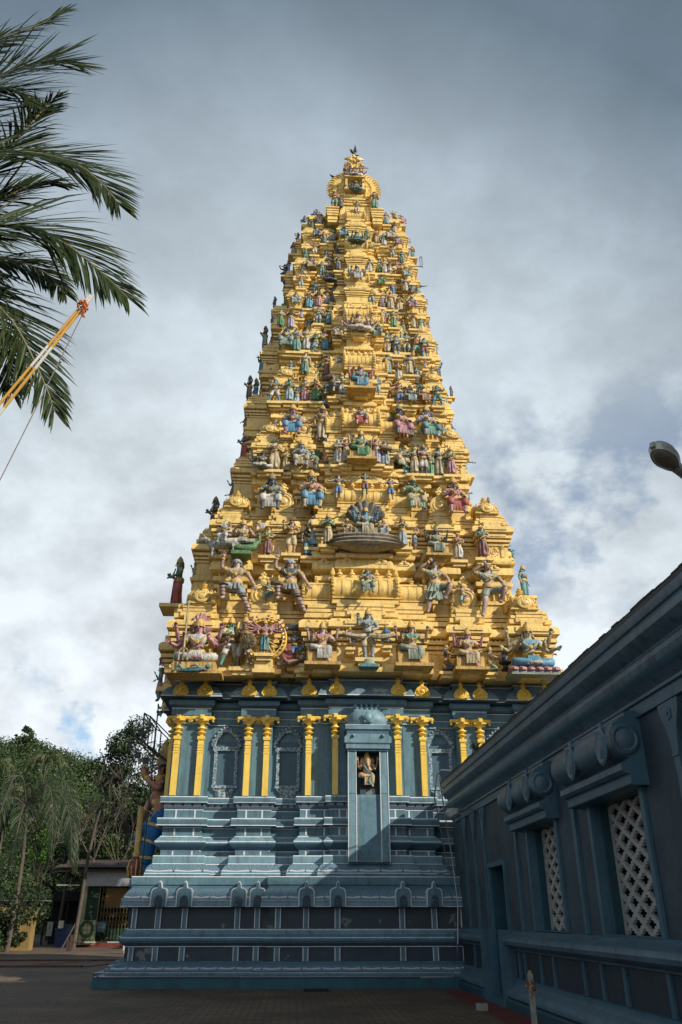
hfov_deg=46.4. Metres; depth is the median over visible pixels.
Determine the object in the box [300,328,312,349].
statue
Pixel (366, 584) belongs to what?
statue
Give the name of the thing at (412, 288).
statue
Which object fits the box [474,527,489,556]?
statue
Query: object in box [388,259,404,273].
statue
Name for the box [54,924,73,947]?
bin
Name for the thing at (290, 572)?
statue
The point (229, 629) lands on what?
statue
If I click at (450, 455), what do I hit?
statue
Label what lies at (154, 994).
fallen leaves
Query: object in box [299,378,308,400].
statue
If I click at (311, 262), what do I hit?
statue
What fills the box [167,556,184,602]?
statue
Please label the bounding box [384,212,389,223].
statue
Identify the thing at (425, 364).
statue
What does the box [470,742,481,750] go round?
weed
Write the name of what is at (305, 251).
statue
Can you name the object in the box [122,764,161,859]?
broadleaf tree
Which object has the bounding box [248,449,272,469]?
statue
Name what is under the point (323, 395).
statue
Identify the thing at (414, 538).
statue
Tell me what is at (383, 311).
statue
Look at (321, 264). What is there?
statue
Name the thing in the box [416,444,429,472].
statue
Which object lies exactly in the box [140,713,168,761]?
steel awning
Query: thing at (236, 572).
statue
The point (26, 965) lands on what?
kerb
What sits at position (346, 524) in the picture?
statue
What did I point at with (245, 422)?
statue
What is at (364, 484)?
statue
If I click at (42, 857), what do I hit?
broadleaf tree
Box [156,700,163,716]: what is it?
statue
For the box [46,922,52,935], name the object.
notice board
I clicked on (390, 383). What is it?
statue
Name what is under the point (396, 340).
statue
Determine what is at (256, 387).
statue
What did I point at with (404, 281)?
statue
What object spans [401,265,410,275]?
statue
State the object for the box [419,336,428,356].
statue
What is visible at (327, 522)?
statue
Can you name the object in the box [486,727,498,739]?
blind window
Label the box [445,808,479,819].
wall floodlight
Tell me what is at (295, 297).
statue
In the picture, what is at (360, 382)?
statue
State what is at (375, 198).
statue
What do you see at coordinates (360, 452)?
statue
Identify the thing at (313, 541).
statue
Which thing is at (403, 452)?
statue
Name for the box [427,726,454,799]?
blind window
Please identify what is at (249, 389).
statue
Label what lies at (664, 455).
street lamp
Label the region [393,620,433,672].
statue
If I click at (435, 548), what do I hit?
statue
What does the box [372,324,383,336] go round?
statue
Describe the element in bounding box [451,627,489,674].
statue
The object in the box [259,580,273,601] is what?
statue
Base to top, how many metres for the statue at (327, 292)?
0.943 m
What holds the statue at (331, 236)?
on the temple tower
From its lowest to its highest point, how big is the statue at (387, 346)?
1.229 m
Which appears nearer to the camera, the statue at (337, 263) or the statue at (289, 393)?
the statue at (289, 393)
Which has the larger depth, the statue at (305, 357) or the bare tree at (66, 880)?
the bare tree at (66, 880)
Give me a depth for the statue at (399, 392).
31.32 m
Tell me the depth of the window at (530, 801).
14.86 m
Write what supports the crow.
on the temple tower
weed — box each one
[390,411,396,419]
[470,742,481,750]
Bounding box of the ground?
[0,941,506,1023]
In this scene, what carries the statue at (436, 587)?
attached to the temple tower
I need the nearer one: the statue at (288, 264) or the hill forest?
the statue at (288, 264)
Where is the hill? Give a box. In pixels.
[6,785,120,940]
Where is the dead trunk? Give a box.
[61,810,100,948]
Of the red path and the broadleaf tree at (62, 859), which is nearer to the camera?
the red path
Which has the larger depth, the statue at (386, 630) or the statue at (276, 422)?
the statue at (276, 422)
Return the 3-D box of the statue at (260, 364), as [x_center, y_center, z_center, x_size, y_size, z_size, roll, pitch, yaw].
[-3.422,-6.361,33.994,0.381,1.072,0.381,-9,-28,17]
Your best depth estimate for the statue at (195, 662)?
24.30 m
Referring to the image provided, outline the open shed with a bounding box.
[40,891,80,944]
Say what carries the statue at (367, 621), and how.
on the temple tower
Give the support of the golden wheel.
on the temple tower
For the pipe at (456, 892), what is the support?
attached to the temple hall
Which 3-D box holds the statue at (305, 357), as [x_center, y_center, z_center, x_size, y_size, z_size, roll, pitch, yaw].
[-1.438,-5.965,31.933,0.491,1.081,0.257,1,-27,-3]
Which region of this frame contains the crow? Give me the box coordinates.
[350,146,358,155]
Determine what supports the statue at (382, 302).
on the temple tower
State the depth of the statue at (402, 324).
33.78 m
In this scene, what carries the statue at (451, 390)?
on the temple tower
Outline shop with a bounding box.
[54,860,151,946]
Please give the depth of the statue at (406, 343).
33.13 m
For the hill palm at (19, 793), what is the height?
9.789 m
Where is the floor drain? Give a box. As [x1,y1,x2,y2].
[304,988,328,991]
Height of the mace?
2.060 m
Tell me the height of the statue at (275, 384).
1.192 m
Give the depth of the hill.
65.85 m
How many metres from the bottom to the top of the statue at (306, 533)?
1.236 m
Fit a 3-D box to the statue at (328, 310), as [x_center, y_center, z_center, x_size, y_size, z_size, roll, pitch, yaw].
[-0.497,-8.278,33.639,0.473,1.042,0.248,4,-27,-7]
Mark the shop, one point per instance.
(107, 887)
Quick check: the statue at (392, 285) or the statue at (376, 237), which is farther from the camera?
the statue at (376, 237)
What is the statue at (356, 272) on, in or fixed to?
on the temple tower
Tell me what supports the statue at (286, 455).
on the temple tower
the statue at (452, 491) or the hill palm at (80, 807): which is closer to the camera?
the statue at (452, 491)
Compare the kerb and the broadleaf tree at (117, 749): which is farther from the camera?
the broadleaf tree at (117, 749)
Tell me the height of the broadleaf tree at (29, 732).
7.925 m
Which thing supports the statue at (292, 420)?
attached to the temple tower
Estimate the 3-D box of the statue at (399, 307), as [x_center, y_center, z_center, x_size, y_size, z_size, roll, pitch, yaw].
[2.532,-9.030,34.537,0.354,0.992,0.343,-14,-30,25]
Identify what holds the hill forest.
on the hill
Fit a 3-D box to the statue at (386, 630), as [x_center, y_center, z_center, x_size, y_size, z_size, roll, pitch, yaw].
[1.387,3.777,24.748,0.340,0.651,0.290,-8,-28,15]
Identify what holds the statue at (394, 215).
attached to the temple tower
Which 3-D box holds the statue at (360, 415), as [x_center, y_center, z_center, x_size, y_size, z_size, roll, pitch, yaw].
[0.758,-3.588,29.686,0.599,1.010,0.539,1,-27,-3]
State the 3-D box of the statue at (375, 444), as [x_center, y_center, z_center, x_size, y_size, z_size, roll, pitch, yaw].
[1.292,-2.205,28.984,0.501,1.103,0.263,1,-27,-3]
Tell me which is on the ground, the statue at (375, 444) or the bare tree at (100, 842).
the bare tree at (100, 842)
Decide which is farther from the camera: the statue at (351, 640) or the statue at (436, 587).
the statue at (436, 587)
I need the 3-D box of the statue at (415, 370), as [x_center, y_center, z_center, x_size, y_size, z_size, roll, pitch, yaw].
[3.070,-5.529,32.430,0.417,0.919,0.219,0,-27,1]
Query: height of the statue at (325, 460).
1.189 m
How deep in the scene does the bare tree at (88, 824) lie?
56.46 m
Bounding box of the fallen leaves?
[12,954,490,1023]
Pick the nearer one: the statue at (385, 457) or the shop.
the statue at (385, 457)
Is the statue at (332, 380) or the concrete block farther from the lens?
the statue at (332, 380)
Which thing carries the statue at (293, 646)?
on the temple tower
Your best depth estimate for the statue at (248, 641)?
24.75 m
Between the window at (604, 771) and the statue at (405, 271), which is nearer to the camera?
the window at (604, 771)
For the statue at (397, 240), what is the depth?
36.51 m
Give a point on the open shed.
(72, 898)
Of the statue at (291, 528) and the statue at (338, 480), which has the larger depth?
the statue at (338, 480)
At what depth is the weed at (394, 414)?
29.96 m
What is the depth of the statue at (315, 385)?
31.10 m
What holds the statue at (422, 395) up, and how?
attached to the temple tower
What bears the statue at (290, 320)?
attached to the temple tower
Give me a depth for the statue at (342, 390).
30.92 m
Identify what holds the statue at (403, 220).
on the temple tower
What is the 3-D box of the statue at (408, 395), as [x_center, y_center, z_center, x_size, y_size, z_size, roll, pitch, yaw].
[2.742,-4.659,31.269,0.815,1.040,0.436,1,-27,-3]
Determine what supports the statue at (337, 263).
on the temple tower
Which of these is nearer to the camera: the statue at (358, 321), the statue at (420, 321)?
the statue at (358, 321)
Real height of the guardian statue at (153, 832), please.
4.239 m
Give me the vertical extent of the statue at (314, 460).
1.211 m
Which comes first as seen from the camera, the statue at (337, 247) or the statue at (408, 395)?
the statue at (408, 395)
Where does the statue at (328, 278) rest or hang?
attached to the temple tower
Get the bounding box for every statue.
[133,738,168,874]
[153,667,163,701]
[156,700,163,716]
[164,601,228,680]
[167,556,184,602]
[191,562,196,576]
[198,520,240,558]
[205,496,219,526]
[218,551,256,611]
[219,616,239,665]
[221,519,265,559]
[225,615,255,666]
[227,480,233,494]
[237,432,248,457]
[240,413,248,426]
[244,375,252,400]
[245,617,284,652]
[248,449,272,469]
[252,378,259,394]
[256,356,262,374]
[259,472,284,509]
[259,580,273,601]
[260,326,268,348]
[262,527,274,554]
[267,439,281,468]
[268,377,282,400]
[269,335,275,344]
[272,419,279,427]
[273,552,311,612]
[276,310,285,326]
[277,655,304,666]
[278,328,294,345]
[279,264,287,274]
[279,623,303,659]
[280,447,291,471]
[281,404,304,434]
[282,519,299,552]
[284,377,295,400]
[286,260,290,271]
[286,309,296,328]
[287,361,295,371]
[290,242,295,252]
[290,292,301,302]
[291,329,302,350]
[292,440,310,465]
[293,387,302,401]
[296,273,306,287]
[296,640,306,662]
[298,469,324,507]
[299,309,303,317]
[299,353,310,373]
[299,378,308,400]
[300,215,306,222]
[300,261,307,274]
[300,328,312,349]
[301,526,311,555]
[302,248,308,257]
[304,290,313,307]
[304,621,340,670]
[305,319,312,330]
[306,256,317,267]
[306,448,322,468]
[307,515,317,546]
[309,219,315,228]
[309,240,319,254]
[310,332,321,351]
[310,377,321,400]
[312,281,317,291]
[313,227,320,235]
[313,306,322,322]
[313,361,320,376]
[313,404,329,440]
[314,290,323,306]
[316,212,323,223]
[316,262,331,274]
[319,329,330,350]
[319,389,328,407]
[320,270,336,282]
[321,231,327,242]
[321,513,334,543]
[322,355,332,375]
[322,374,339,393]
[322,438,328,463]
[323,288,331,303]
[324,307,331,324]
[324,475,351,497]
[325,256,333,270]
[327,500,404,552]
[328,190,338,205]
[328,228,335,240]
[332,325,342,335]
[332,439,343,463]
[333,239,340,253]
[334,257,342,269]
[337,196,343,207]
[337,372,345,394]
[338,226,346,235]
[340,311,376,332]
[340,439,350,462]
[342,518,352,532]
[342,608,395,669]
[343,165,367,175]
[345,230,369,243]
[346,180,365,191]
[346,430,377,463]
[347,264,366,279]
[347,363,375,398]
[347,627,356,644]
[352,199,360,213]
[352,472,377,493]
[353,407,368,424]
[356,752,378,786]
[359,569,375,592]
[366,258,373,271]
[368,289,375,304]
[370,191,378,207]
[370,374,381,394]
[370,439,382,463]
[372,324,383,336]
[374,230,379,242]
[376,259,382,272]
[377,275,385,284]
[378,478,403,498]
[378,518,389,533]
[379,290,386,306]
[379,309,387,323]
[379,441,391,465]
[380,233,387,245]
[380,259,387,272]
[381,624,390,642]
[382,354,393,373]
[383,331,392,351]
[383,377,396,398]
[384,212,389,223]
[385,229,394,237]
[385,291,395,309]
[386,260,393,272]
[387,244,396,257]
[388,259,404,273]
[388,310,398,326]
[388,403,413,436]
[389,283,395,293]
[389,334,401,354]
[390,211,399,218]
[390,380,413,403]
[390,445,408,467]
[391,221,397,232]
[393,362,402,380]
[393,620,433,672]
[394,235,401,243]
[396,295,403,311]
[396,516,408,545]
[399,250,405,263]
[399,319,406,331]
[399,331,410,352]
[400,215,406,223]
[400,445,410,474]
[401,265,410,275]
[401,278,409,292]
[401,384,420,401]
[402,475,426,509]
[403,354,414,373]
[406,296,417,307]
[407,445,420,472]
[408,285,417,293]
[409,314,416,327]
[409,526,418,549]
[410,246,414,256]
[411,334,428,355]
[413,367,420,384]
[414,384,433,401]
[416,318,425,328]
[416,405,441,437]
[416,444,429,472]
[418,557,452,612]
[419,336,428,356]
[423,359,427,368]
[423,526,452,562]
[427,453,435,474]
[429,365,436,373]
[431,385,444,405]
[432,444,447,475]
[437,362,442,375]
[441,643,457,670]
[442,476,468,513]
[444,447,456,473]
[449,385,452,395]
[451,532,463,558]
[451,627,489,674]
[453,583,473,605]
[472,559,507,616]
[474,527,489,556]
[486,646,501,671]
[500,622,561,680]
[508,545,514,557]
[518,565,530,594]
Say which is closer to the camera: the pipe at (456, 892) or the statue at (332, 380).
the pipe at (456, 892)
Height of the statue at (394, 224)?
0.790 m
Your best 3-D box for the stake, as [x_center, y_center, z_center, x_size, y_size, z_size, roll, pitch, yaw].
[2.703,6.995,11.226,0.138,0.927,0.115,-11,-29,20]
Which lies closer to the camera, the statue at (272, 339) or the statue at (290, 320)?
the statue at (290, 320)
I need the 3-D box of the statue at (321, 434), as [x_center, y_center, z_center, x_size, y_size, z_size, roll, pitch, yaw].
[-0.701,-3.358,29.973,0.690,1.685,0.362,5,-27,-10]
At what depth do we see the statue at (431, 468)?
29.31 m
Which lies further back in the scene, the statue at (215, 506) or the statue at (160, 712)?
the statue at (215, 506)
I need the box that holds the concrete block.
[476,1003,487,1010]
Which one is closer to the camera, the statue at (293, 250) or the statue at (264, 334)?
the statue at (264, 334)
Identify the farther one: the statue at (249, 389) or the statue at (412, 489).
the statue at (249, 389)
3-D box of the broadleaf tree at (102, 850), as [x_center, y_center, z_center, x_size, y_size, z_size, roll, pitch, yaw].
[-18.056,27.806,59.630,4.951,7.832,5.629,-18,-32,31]
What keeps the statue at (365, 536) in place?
on the temple tower
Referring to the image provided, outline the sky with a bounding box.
[0,0,681,790]
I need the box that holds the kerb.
[0,959,117,967]
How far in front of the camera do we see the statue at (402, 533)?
27.11 m
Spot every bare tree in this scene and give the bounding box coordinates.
[45,786,122,940]
[74,784,136,861]
[77,797,151,859]
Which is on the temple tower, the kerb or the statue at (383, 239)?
the statue at (383, 239)
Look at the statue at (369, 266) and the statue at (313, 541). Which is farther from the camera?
the statue at (369, 266)
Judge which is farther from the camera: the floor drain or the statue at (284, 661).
the statue at (284, 661)
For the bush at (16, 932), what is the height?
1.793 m
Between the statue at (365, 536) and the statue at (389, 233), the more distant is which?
the statue at (389, 233)
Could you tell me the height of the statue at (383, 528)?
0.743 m
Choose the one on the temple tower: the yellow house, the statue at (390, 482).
the statue at (390, 482)
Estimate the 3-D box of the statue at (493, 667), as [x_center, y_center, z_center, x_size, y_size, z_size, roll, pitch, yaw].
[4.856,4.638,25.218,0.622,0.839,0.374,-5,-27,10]
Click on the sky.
(529, 152)
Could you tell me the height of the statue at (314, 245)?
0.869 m
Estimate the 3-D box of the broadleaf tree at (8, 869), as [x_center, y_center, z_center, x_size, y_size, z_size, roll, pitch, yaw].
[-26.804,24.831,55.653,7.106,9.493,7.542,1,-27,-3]
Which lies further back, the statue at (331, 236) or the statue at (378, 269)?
the statue at (331, 236)
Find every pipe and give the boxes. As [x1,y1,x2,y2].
[421,776,458,977]
[434,769,449,874]
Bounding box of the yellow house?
[0,900,51,950]
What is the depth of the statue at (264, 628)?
24.88 m
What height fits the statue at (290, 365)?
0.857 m
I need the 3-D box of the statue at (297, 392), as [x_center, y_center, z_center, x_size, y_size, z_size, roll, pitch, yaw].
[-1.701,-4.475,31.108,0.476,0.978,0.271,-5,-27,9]
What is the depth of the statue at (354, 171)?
38.11 m
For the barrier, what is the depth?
42.11 m
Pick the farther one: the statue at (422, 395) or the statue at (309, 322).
the statue at (309, 322)
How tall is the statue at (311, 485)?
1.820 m
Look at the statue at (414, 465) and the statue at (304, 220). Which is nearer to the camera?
the statue at (414, 465)
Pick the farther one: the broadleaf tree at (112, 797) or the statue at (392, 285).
the broadleaf tree at (112, 797)
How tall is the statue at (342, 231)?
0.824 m
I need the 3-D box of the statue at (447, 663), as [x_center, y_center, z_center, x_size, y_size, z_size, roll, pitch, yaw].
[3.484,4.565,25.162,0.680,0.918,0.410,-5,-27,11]
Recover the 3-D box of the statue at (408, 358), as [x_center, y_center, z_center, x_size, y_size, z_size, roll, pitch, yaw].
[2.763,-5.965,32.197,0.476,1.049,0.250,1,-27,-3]
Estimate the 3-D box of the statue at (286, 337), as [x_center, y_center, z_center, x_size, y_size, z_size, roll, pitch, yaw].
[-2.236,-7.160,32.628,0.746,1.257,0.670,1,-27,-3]
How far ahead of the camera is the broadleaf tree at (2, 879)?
49.93 m
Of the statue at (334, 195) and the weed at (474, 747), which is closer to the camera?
the weed at (474, 747)
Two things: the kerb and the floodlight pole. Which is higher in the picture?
the floodlight pole
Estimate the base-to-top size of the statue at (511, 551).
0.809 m
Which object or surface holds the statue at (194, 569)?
on the temple tower
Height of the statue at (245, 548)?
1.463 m
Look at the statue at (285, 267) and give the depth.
36.51 m
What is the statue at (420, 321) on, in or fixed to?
on the temple tower
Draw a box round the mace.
[127,807,143,878]
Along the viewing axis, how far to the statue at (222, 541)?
26.74 m
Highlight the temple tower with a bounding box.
[91,154,562,988]
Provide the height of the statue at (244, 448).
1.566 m
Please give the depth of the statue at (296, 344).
32.66 m
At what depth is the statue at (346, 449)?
28.86 m
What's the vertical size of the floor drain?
0.056 m
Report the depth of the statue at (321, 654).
24.29 m
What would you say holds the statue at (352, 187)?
on the temple tower
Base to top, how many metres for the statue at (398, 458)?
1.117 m
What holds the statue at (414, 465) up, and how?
on the temple tower
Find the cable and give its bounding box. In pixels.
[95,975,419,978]
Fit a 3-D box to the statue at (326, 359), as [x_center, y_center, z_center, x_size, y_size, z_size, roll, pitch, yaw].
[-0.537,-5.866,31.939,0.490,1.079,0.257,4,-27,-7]
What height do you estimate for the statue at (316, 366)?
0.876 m
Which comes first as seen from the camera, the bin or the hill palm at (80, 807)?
the bin
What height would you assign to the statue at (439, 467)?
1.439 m
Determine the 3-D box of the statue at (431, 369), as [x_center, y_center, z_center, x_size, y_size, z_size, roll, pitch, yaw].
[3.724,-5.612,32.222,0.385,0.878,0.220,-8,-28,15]
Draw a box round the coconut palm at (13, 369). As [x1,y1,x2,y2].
[0,3,148,433]
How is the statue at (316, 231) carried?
attached to the temple tower
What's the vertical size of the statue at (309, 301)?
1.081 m
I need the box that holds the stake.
[525,970,536,1023]
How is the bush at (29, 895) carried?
on the ground
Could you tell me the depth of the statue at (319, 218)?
37.23 m
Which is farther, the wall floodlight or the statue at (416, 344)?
the statue at (416, 344)
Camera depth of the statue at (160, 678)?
26.80 m
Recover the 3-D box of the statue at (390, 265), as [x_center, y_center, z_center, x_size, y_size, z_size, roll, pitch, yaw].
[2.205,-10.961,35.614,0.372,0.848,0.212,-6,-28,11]
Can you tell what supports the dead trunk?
on the ground
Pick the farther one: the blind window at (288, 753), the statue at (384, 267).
the statue at (384, 267)
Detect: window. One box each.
[211,723,242,797]
[273,724,302,797]
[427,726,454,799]
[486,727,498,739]
[497,761,570,932]
[551,710,668,938]
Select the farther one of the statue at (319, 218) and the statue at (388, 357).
the statue at (319, 218)
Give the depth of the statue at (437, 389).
31.33 m
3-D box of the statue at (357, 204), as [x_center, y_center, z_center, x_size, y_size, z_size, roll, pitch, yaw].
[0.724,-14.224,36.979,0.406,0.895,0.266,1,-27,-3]
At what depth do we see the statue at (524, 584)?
29.69 m
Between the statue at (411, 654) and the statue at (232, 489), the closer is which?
the statue at (411, 654)
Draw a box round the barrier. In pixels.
[66,935,118,950]
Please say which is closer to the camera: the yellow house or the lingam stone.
the lingam stone
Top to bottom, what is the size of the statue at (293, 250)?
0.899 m
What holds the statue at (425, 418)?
attached to the temple tower
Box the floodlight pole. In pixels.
[127,704,163,875]
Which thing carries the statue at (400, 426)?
attached to the temple tower
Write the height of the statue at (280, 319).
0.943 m
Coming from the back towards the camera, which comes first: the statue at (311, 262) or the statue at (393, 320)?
the statue at (311, 262)
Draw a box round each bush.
[0,885,52,950]
[0,913,26,947]
[94,931,107,945]
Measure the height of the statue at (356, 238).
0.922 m
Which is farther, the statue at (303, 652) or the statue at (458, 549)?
the statue at (458, 549)
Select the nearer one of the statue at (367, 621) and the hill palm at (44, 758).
the statue at (367, 621)
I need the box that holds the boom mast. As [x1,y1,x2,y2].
[0,294,93,479]
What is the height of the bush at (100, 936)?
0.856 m
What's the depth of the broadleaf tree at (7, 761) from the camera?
109.02 m
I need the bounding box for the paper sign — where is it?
[58,921,63,927]
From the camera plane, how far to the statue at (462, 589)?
26.36 m
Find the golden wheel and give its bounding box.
[239,614,289,677]
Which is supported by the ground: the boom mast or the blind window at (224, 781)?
the boom mast
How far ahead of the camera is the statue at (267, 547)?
27.14 m
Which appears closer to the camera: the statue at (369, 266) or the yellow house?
the statue at (369, 266)
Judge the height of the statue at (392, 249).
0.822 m
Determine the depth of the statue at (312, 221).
37.24 m
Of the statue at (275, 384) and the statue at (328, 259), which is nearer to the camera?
the statue at (275, 384)
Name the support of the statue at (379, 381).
on the temple tower
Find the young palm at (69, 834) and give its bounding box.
[0,764,80,951]
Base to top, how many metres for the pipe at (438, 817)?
2.523 m
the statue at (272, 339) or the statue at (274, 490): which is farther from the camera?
the statue at (272, 339)
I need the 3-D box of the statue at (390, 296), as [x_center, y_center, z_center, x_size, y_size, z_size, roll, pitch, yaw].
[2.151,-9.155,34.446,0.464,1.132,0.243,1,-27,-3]
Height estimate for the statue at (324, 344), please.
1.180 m
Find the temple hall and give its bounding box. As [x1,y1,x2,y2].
[441,563,681,1023]
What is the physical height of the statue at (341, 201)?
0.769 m
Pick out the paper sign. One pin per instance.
(61, 924)
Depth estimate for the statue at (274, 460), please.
28.93 m
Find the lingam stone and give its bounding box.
[499,651,510,671]
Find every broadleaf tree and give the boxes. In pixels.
[0,756,15,779]
[0,861,13,885]
[0,871,8,891]
[13,725,37,746]
[25,835,81,940]
[26,828,61,896]
[53,827,131,890]
[54,763,136,859]
[79,714,164,859]
[85,757,106,782]
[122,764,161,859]
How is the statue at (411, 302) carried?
attached to the temple tower
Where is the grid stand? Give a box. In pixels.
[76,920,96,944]
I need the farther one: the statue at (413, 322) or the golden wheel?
the statue at (413, 322)
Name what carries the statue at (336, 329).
attached to the temple tower
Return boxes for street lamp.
[648,441,681,478]
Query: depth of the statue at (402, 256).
36.26 m
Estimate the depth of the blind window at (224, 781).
24.39 m
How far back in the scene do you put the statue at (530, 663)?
24.87 m
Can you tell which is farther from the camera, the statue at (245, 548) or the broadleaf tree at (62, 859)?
the broadleaf tree at (62, 859)
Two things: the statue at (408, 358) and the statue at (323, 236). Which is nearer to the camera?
the statue at (408, 358)
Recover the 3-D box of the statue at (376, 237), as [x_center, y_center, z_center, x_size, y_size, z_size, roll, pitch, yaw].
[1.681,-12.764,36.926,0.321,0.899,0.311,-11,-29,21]
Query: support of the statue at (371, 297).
on the temple tower
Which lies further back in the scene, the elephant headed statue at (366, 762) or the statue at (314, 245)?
the statue at (314, 245)
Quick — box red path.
[443,991,543,1023]
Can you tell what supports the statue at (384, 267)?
on the temple tower
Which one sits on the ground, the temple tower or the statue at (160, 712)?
the temple tower
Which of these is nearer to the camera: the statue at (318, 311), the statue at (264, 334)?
the statue at (318, 311)
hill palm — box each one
[0,780,47,847]
[0,804,34,851]
[22,751,66,805]
[33,799,87,876]
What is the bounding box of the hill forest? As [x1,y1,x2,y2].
[0,736,152,928]
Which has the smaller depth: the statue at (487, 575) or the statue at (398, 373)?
the statue at (487, 575)
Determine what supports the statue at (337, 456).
on the temple tower
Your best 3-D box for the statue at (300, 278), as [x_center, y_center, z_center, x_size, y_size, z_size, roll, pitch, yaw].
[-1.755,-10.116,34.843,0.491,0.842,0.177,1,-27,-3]
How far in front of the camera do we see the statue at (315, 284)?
34.90 m
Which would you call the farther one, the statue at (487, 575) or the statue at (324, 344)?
the statue at (324, 344)
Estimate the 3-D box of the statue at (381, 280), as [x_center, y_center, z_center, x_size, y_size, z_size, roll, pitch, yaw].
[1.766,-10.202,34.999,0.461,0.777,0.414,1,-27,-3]
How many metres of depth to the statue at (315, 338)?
32.77 m
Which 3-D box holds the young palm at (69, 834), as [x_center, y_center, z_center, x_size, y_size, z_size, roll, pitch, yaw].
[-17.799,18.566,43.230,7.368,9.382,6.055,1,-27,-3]
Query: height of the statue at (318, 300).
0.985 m
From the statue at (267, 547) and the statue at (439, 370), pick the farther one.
the statue at (439, 370)
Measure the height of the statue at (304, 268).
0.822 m
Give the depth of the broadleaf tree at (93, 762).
150.91 m
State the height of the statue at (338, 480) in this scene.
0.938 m
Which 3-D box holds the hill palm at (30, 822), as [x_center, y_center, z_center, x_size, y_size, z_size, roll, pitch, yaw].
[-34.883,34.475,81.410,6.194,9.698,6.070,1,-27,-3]
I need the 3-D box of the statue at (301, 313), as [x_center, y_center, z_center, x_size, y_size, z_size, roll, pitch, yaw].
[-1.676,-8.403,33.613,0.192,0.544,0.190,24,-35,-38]
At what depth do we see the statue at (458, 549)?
27.47 m
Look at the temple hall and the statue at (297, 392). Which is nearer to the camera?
the temple hall

